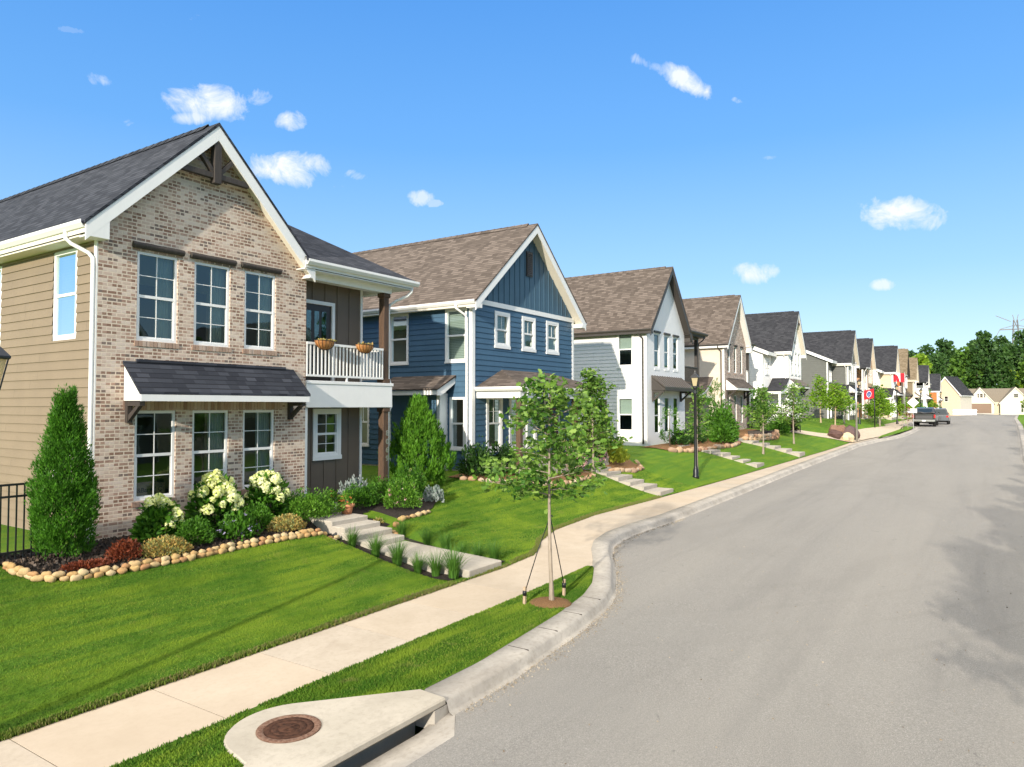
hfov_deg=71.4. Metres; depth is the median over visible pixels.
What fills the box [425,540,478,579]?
grass tuft
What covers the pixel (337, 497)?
flower pot
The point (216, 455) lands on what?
window
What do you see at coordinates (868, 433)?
sidewalk
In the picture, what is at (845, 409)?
redbud tree
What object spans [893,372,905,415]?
flag
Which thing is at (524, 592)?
tree stake
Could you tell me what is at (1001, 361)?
pine tree
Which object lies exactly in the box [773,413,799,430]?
plum shrub
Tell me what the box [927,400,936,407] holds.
street tree
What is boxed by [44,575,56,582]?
edging stone
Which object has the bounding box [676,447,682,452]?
edging stone
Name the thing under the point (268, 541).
edging stone
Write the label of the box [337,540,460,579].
mulch bed
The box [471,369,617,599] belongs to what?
oak tree
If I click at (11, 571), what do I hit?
edging stone
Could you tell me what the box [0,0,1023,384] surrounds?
sky
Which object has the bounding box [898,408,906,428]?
sapling
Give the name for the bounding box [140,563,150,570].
edging stone
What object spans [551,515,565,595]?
tree stake
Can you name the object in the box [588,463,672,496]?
steps
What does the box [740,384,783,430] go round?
fig tree
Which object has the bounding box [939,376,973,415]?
cream gable house
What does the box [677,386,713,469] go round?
oak tree
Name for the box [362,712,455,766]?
gutter apron
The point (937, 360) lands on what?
pine tree
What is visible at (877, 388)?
redbud tree
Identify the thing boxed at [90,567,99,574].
edging stone
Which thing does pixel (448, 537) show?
grass tuft
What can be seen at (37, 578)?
edging stone
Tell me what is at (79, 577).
edging stone
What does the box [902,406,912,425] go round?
sapling
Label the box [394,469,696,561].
lawn
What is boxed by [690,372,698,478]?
street lamp
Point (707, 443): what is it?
mulch bed
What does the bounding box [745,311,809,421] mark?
white house
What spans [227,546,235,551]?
edging stone
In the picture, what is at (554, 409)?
door
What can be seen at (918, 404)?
street tree
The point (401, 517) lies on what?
edging stone
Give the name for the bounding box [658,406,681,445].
holly
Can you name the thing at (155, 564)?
edging stone
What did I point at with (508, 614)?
parkway blades
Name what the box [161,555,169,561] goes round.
edging stone
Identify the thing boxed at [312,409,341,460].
window
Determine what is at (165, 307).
window
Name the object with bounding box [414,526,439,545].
grass tuft
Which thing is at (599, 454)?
rose bush
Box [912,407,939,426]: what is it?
pickup truck
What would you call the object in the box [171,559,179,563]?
edging stone
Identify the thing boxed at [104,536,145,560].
barberry
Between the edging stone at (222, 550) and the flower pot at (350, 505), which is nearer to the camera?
the edging stone at (222, 550)
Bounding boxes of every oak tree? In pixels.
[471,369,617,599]
[567,367,632,471]
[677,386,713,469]
[741,384,785,453]
[771,380,815,443]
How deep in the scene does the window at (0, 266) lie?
15.47 m
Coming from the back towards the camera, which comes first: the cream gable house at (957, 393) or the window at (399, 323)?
the cream gable house at (957, 393)
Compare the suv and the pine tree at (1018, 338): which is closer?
the suv
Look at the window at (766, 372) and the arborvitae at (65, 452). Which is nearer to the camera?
the arborvitae at (65, 452)
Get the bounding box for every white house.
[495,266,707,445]
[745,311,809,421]
[873,345,902,423]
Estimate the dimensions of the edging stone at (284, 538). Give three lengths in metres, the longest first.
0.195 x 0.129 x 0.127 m
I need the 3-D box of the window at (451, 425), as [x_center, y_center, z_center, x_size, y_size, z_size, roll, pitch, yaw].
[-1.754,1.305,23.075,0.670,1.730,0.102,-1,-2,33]
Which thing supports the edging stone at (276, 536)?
on the edging stone
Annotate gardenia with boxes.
[388,461,429,495]
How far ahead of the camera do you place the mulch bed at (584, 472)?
22.45 m
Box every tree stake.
[522,523,547,604]
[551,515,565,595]
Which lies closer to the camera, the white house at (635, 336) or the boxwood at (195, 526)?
the boxwood at (195, 526)
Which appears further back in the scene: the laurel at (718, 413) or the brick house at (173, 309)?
the laurel at (718, 413)
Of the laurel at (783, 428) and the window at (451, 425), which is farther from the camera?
the laurel at (783, 428)
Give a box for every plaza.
[765,427,849,441]
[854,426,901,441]
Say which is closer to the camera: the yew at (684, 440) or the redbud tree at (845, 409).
the yew at (684, 440)
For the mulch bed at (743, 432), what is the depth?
45.42 m
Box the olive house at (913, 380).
[907,357,921,417]
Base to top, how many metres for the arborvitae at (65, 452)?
3.045 m
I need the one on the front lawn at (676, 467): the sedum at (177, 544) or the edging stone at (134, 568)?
the edging stone at (134, 568)
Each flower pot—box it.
[327,488,340,513]
[339,489,356,513]
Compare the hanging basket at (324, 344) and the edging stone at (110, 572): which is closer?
the edging stone at (110, 572)
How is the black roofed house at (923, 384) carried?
on the front lawn at (676, 467)
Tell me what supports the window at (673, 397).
in the white house at (635, 336)
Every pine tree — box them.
[908,349,917,357]
[917,344,934,356]
[928,352,952,378]
[934,337,956,372]
[941,353,966,380]
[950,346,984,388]
[961,346,992,388]
[966,340,973,348]
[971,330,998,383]
[982,345,1020,388]
[992,335,1010,349]
[993,343,1023,386]
[1008,342,1022,363]
[1011,329,1023,351]
[1016,355,1023,386]
[1017,353,1023,379]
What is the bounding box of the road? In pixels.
[406,415,1023,766]
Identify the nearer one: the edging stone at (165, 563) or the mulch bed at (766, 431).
the edging stone at (165, 563)
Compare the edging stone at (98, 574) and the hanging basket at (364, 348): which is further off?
the hanging basket at (364, 348)
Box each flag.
[864,388,874,427]
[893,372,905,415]
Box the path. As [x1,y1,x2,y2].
[370,541,500,583]
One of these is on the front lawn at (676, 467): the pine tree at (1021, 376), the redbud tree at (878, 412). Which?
the redbud tree at (878, 412)
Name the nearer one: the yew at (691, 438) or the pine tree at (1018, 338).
the yew at (691, 438)
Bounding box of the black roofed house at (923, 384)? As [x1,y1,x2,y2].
[916,365,932,406]
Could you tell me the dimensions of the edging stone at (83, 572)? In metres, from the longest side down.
0.168 x 0.155 x 0.132 m
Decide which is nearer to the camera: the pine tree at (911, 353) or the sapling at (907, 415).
the sapling at (907, 415)
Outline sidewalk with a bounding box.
[0,419,912,766]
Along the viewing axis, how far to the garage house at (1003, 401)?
166.88 m
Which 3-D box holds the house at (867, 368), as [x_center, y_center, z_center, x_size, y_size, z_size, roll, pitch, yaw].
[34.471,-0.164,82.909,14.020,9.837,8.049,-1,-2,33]
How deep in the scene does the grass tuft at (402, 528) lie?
15.82 m
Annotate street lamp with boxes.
[0,347,10,389]
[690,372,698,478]
[857,379,860,423]
[895,384,898,423]
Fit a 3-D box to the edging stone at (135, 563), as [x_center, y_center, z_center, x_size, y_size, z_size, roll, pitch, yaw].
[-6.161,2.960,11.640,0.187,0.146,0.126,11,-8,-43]
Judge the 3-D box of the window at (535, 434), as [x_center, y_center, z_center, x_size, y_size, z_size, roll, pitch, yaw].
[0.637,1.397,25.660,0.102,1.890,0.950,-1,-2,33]
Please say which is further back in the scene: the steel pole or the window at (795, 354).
the window at (795, 354)
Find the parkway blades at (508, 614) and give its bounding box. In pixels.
[257,565,592,708]
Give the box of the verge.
[1017,415,1023,427]
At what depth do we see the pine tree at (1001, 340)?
232.13 m
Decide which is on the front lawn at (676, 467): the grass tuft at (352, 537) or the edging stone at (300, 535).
the edging stone at (300, 535)
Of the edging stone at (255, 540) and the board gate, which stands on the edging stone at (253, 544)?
the edging stone at (255, 540)
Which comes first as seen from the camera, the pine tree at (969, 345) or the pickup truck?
the pickup truck
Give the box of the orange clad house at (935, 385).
[929,374,943,407]
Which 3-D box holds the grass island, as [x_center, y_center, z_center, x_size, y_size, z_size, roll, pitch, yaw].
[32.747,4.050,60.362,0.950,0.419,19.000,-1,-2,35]
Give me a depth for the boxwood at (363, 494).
17.33 m
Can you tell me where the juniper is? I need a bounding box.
[377,392,457,484]
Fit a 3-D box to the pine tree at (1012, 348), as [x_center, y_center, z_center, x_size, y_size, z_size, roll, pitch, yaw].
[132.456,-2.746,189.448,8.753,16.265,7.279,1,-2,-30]
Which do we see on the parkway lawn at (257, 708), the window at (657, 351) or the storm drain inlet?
the storm drain inlet
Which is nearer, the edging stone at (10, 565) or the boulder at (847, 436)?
the edging stone at (10, 565)
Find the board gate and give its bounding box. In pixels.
[751,398,766,427]
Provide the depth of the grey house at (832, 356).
69.95 m
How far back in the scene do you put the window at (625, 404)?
35.30 m
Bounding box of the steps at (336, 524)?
[309,512,403,548]
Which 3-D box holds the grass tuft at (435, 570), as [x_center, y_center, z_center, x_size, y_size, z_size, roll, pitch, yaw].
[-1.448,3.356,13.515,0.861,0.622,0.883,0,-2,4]
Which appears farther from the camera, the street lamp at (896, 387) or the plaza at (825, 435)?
the street lamp at (896, 387)
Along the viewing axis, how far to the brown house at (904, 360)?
96.67 m
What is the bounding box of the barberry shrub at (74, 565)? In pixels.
[58,557,117,571]
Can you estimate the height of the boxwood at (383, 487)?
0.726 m
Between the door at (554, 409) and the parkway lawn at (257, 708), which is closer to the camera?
the parkway lawn at (257, 708)
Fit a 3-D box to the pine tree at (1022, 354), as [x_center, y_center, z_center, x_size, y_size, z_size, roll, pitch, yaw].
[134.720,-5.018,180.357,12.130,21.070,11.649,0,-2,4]
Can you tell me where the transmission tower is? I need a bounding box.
[997,314,1023,357]
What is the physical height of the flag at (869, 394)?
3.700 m
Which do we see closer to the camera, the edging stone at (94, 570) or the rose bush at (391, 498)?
the edging stone at (94, 570)
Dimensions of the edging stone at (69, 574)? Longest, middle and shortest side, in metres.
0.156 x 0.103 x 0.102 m
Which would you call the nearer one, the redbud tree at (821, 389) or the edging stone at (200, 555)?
the edging stone at (200, 555)
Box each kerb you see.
[424,421,919,715]
[1013,415,1023,464]
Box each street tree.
[898,395,915,415]
[915,398,924,408]
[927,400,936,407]
[929,390,941,407]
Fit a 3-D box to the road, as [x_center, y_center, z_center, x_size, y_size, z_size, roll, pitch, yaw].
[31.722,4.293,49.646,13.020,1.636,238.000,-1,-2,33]
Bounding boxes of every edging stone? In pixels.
[7,562,15,568]
[8,568,16,574]
[14,566,22,571]
[18,567,29,574]
[27,571,38,576]
[30,575,43,581]
[41,571,51,575]
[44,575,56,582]
[52,571,64,577]
[59,576,68,581]
[67,571,77,576]
[70,574,82,581]
[77,568,88,576]
[83,573,92,578]
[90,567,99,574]
[94,571,103,577]
[99,565,110,572]
[105,569,115,575]
[111,565,118,570]
[116,567,127,573]
[121,563,129,568]
[128,560,140,565]
[129,565,139,571]
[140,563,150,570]
[141,558,152,564]
[150,561,159,567]
[160,560,169,565]
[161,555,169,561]
[170,553,180,559]
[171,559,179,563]
[179,557,186,562]
[186,554,195,560]
[196,553,205,557]
[205,551,213,556]
[218,548,226,553]
[219,543,227,548]
[227,542,234,547]
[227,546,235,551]
[250,538,258,542]
[250,542,257,546]
[265,539,272,544]
[273,534,280,538]
[280,536,287,541]
[288,534,296,539]
[297,533,303,538]
[299,529,307,533]
[397,515,406,521]
[668,447,677,451]
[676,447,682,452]
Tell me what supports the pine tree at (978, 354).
on the hill
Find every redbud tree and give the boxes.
[803,374,831,422]
[809,380,854,424]
[831,387,861,423]
[861,383,892,423]
[863,389,897,425]
[865,391,897,422]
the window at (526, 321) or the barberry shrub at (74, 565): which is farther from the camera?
the window at (526, 321)
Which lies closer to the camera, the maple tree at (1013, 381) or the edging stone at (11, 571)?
the edging stone at (11, 571)
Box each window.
[0,266,1,341]
[53,248,77,340]
[133,410,174,500]
[136,251,176,342]
[191,410,227,489]
[193,261,229,346]
[242,410,273,488]
[244,271,274,350]
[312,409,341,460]
[362,407,369,446]
[390,313,408,365]
[444,308,466,362]
[449,397,464,450]
[486,398,502,451]
[494,311,510,349]
[509,398,524,449]
[521,316,535,352]
[524,398,536,448]
[546,321,559,354]
[616,334,634,368]
[617,396,634,432]
[654,333,658,367]
[654,397,658,433]
[664,335,668,368]
[664,397,668,432]
[673,337,676,369]
[673,397,677,430]
[728,348,729,372]
[765,360,767,374]
[790,352,793,374]
[794,352,796,375]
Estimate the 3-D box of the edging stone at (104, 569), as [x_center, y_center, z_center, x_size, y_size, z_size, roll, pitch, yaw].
[-6.450,2.950,11.291,0.112,0.129,0.165,-4,-2,38]
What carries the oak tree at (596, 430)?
on the front lawn at (676, 467)
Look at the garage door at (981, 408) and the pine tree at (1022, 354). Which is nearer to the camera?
the garage door at (981, 408)
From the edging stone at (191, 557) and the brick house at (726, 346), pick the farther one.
the brick house at (726, 346)
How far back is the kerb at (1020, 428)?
55.80 m
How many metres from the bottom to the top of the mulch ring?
0.070 m
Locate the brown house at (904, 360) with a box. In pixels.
[897,348,912,421]
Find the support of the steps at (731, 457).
on the front lawn at (676, 467)
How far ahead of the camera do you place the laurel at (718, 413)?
39.77 m
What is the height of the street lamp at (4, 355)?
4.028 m
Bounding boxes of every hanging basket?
[315,338,336,349]
[356,341,373,353]
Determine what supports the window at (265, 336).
in the brick house at (173, 309)
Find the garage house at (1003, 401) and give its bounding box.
[969,387,1023,414]
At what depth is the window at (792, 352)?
57.08 m
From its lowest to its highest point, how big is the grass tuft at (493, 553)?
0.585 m
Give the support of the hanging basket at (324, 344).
attached to the brick house at (173, 309)
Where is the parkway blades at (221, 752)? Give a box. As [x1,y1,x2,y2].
[109,708,255,766]
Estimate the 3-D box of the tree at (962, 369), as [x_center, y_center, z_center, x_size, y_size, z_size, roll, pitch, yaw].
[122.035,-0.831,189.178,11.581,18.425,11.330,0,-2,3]
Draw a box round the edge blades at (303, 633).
[0,495,661,740]
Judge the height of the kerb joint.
0.029 m
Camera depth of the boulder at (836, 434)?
49.59 m
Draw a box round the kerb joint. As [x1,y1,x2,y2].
[508,596,599,650]
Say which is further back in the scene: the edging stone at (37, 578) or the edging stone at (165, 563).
the edging stone at (165, 563)
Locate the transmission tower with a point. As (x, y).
(1013, 329)
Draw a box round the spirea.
[271,486,345,521]
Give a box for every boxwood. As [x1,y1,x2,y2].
[173,513,217,544]
[241,497,274,528]
[335,482,384,508]
[367,475,398,499]
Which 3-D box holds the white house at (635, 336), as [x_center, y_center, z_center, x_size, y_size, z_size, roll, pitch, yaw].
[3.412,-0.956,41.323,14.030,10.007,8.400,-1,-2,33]
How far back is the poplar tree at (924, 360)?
180.13 m
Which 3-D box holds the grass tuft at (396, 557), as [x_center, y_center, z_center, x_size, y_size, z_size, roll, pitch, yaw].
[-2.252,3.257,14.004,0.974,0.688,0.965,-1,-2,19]
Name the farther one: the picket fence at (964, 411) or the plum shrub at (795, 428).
the picket fence at (964, 411)
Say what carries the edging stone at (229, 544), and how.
on the edging stone at (231, 549)
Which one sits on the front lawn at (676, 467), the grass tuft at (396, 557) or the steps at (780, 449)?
the steps at (780, 449)
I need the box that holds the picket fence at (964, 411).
[952,409,976,414]
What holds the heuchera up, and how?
on the mulch bed at (395, 512)
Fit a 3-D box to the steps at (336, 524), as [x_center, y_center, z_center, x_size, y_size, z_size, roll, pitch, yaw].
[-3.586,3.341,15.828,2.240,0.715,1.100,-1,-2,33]
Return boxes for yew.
[455,435,496,476]
[490,436,518,472]
[670,430,690,444]
[678,428,698,443]
[691,429,707,441]
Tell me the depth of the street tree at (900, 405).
94.58 m
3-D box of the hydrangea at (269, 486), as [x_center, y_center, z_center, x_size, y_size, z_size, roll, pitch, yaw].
[-5.325,2.434,15.474,1.079,1.160,1.263,-1,-2,33]
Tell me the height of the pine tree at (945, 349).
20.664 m
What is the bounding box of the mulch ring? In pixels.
[530,596,571,607]
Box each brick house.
[0,122,419,540]
[682,294,755,429]
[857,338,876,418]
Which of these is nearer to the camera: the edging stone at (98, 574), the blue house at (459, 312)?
the edging stone at (98, 574)
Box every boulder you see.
[827,429,842,438]
[828,425,845,432]
[840,432,854,441]
[843,424,859,438]
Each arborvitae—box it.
[23,383,101,560]
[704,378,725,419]
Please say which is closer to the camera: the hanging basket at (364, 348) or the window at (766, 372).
the hanging basket at (364, 348)
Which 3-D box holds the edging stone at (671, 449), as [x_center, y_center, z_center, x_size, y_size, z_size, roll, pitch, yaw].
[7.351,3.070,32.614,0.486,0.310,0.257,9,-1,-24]
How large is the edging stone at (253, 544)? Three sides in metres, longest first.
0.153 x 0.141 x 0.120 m
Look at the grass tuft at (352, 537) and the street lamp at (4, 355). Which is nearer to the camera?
the street lamp at (4, 355)
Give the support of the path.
on the front lawn at (676, 467)
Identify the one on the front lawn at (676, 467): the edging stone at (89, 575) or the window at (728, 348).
the edging stone at (89, 575)
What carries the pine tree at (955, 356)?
on the hill
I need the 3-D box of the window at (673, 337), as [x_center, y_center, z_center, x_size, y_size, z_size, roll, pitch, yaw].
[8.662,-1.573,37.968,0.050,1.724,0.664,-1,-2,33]
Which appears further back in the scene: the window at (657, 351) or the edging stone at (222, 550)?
the window at (657, 351)
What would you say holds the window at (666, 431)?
in the white house at (635, 336)
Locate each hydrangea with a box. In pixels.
[128,492,184,544]
[182,469,246,529]
[241,469,293,521]
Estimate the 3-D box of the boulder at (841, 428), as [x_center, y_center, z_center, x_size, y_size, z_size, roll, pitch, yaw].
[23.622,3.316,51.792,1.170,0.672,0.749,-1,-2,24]
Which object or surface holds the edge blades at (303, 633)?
on the front lawn at (676, 467)
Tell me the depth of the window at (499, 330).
24.38 m
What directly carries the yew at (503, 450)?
on the mulch bed at (584, 472)
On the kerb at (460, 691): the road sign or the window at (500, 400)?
the road sign
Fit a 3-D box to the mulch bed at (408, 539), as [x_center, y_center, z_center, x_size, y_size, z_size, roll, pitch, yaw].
[-1.567,3.500,15.349,3.230,0.390,0.320,-1,-2,33]
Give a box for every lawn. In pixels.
[0,417,912,738]
[112,568,593,766]
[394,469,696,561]
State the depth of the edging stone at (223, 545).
12.97 m
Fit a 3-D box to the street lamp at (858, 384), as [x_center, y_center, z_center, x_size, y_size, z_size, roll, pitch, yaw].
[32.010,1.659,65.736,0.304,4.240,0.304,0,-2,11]
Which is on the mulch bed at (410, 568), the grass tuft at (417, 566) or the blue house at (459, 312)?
the grass tuft at (417, 566)
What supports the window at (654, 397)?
in the white house at (635, 336)
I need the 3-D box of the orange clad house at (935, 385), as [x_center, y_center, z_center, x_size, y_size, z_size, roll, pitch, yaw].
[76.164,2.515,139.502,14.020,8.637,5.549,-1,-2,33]
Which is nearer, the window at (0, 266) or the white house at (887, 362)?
the window at (0, 266)
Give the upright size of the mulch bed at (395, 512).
0.499 m
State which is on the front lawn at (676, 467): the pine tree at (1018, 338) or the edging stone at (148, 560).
the edging stone at (148, 560)
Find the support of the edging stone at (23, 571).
on the front lawn at (676, 467)
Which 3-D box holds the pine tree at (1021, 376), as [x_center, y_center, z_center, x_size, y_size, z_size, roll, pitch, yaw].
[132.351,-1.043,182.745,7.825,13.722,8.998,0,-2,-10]
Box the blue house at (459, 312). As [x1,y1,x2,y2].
[353,223,610,475]
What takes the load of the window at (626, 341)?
in the white house at (635, 336)
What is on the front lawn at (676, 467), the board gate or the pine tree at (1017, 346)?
the board gate
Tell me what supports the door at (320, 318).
in the brick house at (173, 309)
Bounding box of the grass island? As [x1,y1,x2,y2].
[878,426,912,437]
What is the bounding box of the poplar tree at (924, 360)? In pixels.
[911,352,932,373]
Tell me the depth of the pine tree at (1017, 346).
198.69 m
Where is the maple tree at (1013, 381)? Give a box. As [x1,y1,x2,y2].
[999,370,1023,387]
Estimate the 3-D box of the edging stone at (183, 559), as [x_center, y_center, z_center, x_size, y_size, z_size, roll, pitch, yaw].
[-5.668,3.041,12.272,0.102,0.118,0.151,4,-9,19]
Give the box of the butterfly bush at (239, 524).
[213,510,263,541]
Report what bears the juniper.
on the front lawn at (676, 467)
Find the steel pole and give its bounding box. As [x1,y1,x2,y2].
[855,362,857,441]
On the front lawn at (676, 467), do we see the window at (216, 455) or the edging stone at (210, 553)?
the edging stone at (210, 553)
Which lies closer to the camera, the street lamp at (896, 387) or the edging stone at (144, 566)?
the edging stone at (144, 566)
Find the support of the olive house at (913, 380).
on the front lawn at (676, 467)
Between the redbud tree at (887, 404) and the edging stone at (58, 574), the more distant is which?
the redbud tree at (887, 404)
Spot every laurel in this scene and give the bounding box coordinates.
[700,400,741,440]
[707,417,739,442]
[764,417,790,433]
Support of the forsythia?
on the mulch bed at (627, 464)
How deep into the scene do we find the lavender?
18.01 m
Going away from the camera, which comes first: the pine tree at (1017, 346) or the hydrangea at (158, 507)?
the hydrangea at (158, 507)
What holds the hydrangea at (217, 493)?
on the mulch bed at (102, 553)
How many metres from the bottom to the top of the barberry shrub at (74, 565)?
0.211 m
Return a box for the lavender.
[336,474,367,501]
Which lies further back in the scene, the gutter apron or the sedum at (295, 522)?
the sedum at (295, 522)
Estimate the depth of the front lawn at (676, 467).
11.01 m
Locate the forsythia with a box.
[607,435,629,462]
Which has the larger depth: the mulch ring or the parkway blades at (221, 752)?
the mulch ring
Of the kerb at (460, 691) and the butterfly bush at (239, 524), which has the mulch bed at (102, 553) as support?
the butterfly bush at (239, 524)
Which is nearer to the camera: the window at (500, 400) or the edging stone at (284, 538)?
the edging stone at (284, 538)
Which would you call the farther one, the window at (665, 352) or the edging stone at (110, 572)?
the window at (665, 352)
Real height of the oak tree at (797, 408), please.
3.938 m
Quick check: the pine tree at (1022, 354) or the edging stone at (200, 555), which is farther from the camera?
the pine tree at (1022, 354)
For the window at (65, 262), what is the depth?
13.93 m
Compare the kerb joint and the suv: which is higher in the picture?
the suv
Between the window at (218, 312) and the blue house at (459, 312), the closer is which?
the window at (218, 312)
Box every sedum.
[134,534,193,558]
[266,513,307,531]
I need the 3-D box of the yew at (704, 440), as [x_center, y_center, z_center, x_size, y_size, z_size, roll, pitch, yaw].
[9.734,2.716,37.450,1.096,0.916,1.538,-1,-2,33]
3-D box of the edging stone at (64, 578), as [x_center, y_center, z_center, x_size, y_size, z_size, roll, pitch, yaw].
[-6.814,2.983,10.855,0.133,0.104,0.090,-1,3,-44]
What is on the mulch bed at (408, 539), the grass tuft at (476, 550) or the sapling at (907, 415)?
the grass tuft at (476, 550)
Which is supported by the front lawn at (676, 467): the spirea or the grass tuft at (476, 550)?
the spirea
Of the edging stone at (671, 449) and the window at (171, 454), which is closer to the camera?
the window at (171, 454)
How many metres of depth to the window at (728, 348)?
46.07 m
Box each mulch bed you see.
[0,517,341,578]
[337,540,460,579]
[339,491,435,526]
[404,537,503,561]
[449,469,591,481]
[602,460,637,468]
[644,438,740,449]
[739,429,754,437]
[748,429,779,433]
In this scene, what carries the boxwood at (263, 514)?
on the mulch bed at (102, 553)
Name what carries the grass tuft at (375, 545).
on the mulch bed at (410, 568)
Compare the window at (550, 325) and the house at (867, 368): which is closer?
the window at (550, 325)
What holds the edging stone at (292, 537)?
on the front lawn at (676, 467)
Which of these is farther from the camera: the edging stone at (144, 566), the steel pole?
the steel pole
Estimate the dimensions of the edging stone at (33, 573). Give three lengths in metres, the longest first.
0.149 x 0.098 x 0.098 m
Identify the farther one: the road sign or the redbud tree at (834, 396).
the road sign
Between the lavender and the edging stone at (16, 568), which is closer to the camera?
the edging stone at (16, 568)
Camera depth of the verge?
95.28 m
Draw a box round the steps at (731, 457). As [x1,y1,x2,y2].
[680,445,763,472]
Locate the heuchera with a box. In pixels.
[373,516,383,523]
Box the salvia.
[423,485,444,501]
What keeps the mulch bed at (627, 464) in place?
on the front lawn at (676, 467)
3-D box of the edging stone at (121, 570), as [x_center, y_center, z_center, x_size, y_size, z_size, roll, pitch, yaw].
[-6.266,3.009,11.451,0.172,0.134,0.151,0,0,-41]
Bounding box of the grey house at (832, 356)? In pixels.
[801,330,862,419]
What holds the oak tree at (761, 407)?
on the front lawn at (676, 467)
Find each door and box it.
[305,299,334,380]
[544,399,559,457]
[972,404,991,412]
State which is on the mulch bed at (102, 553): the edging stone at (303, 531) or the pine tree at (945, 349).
the edging stone at (303, 531)
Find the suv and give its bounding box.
[929,408,950,423]
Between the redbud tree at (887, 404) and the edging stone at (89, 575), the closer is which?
the edging stone at (89, 575)
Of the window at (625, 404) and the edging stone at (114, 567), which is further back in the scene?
the window at (625, 404)
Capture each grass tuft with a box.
[338,524,366,546]
[362,530,394,557]
[383,532,417,565]
[389,517,416,537]
[406,549,432,573]
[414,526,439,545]
[420,546,444,576]
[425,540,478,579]
[432,525,457,549]
[452,540,469,552]
[469,540,488,555]
[479,537,507,558]
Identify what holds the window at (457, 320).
in the blue house at (459, 312)
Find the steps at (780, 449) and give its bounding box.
[736,438,804,459]
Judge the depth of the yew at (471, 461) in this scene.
21.52 m
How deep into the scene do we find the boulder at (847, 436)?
49.50 m
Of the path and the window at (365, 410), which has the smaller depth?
the path
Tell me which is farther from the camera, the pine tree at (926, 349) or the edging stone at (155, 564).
the pine tree at (926, 349)
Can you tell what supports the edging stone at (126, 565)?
on the edging stone at (121, 570)
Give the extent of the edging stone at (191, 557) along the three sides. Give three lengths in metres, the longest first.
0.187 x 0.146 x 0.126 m
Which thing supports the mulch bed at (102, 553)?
on the front lawn at (676, 467)
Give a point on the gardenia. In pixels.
(415, 473)
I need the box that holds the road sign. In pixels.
[907,398,918,428]
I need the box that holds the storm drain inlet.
[224,689,448,766]
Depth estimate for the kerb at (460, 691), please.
11.04 m
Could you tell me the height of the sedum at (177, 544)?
0.434 m
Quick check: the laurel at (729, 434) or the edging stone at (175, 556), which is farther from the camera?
the laurel at (729, 434)
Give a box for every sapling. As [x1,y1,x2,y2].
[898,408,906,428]
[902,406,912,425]
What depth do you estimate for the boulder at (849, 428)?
51.24 m
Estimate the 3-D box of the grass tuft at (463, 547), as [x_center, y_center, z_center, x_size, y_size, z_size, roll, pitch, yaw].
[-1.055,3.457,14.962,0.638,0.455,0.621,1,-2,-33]
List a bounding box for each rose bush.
[382,474,422,508]
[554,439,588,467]
[583,441,608,462]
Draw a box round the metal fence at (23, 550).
[0,474,60,559]
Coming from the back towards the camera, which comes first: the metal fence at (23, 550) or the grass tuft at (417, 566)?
the grass tuft at (417, 566)
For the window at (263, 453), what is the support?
in the brick house at (173, 309)
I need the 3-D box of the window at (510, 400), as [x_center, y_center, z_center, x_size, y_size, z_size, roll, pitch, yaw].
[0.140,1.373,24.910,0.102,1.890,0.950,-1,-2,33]
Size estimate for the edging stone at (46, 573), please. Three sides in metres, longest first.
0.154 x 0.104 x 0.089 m
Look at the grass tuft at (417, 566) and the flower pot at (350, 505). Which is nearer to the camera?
the grass tuft at (417, 566)
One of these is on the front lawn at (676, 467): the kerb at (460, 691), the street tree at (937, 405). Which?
the street tree at (937, 405)

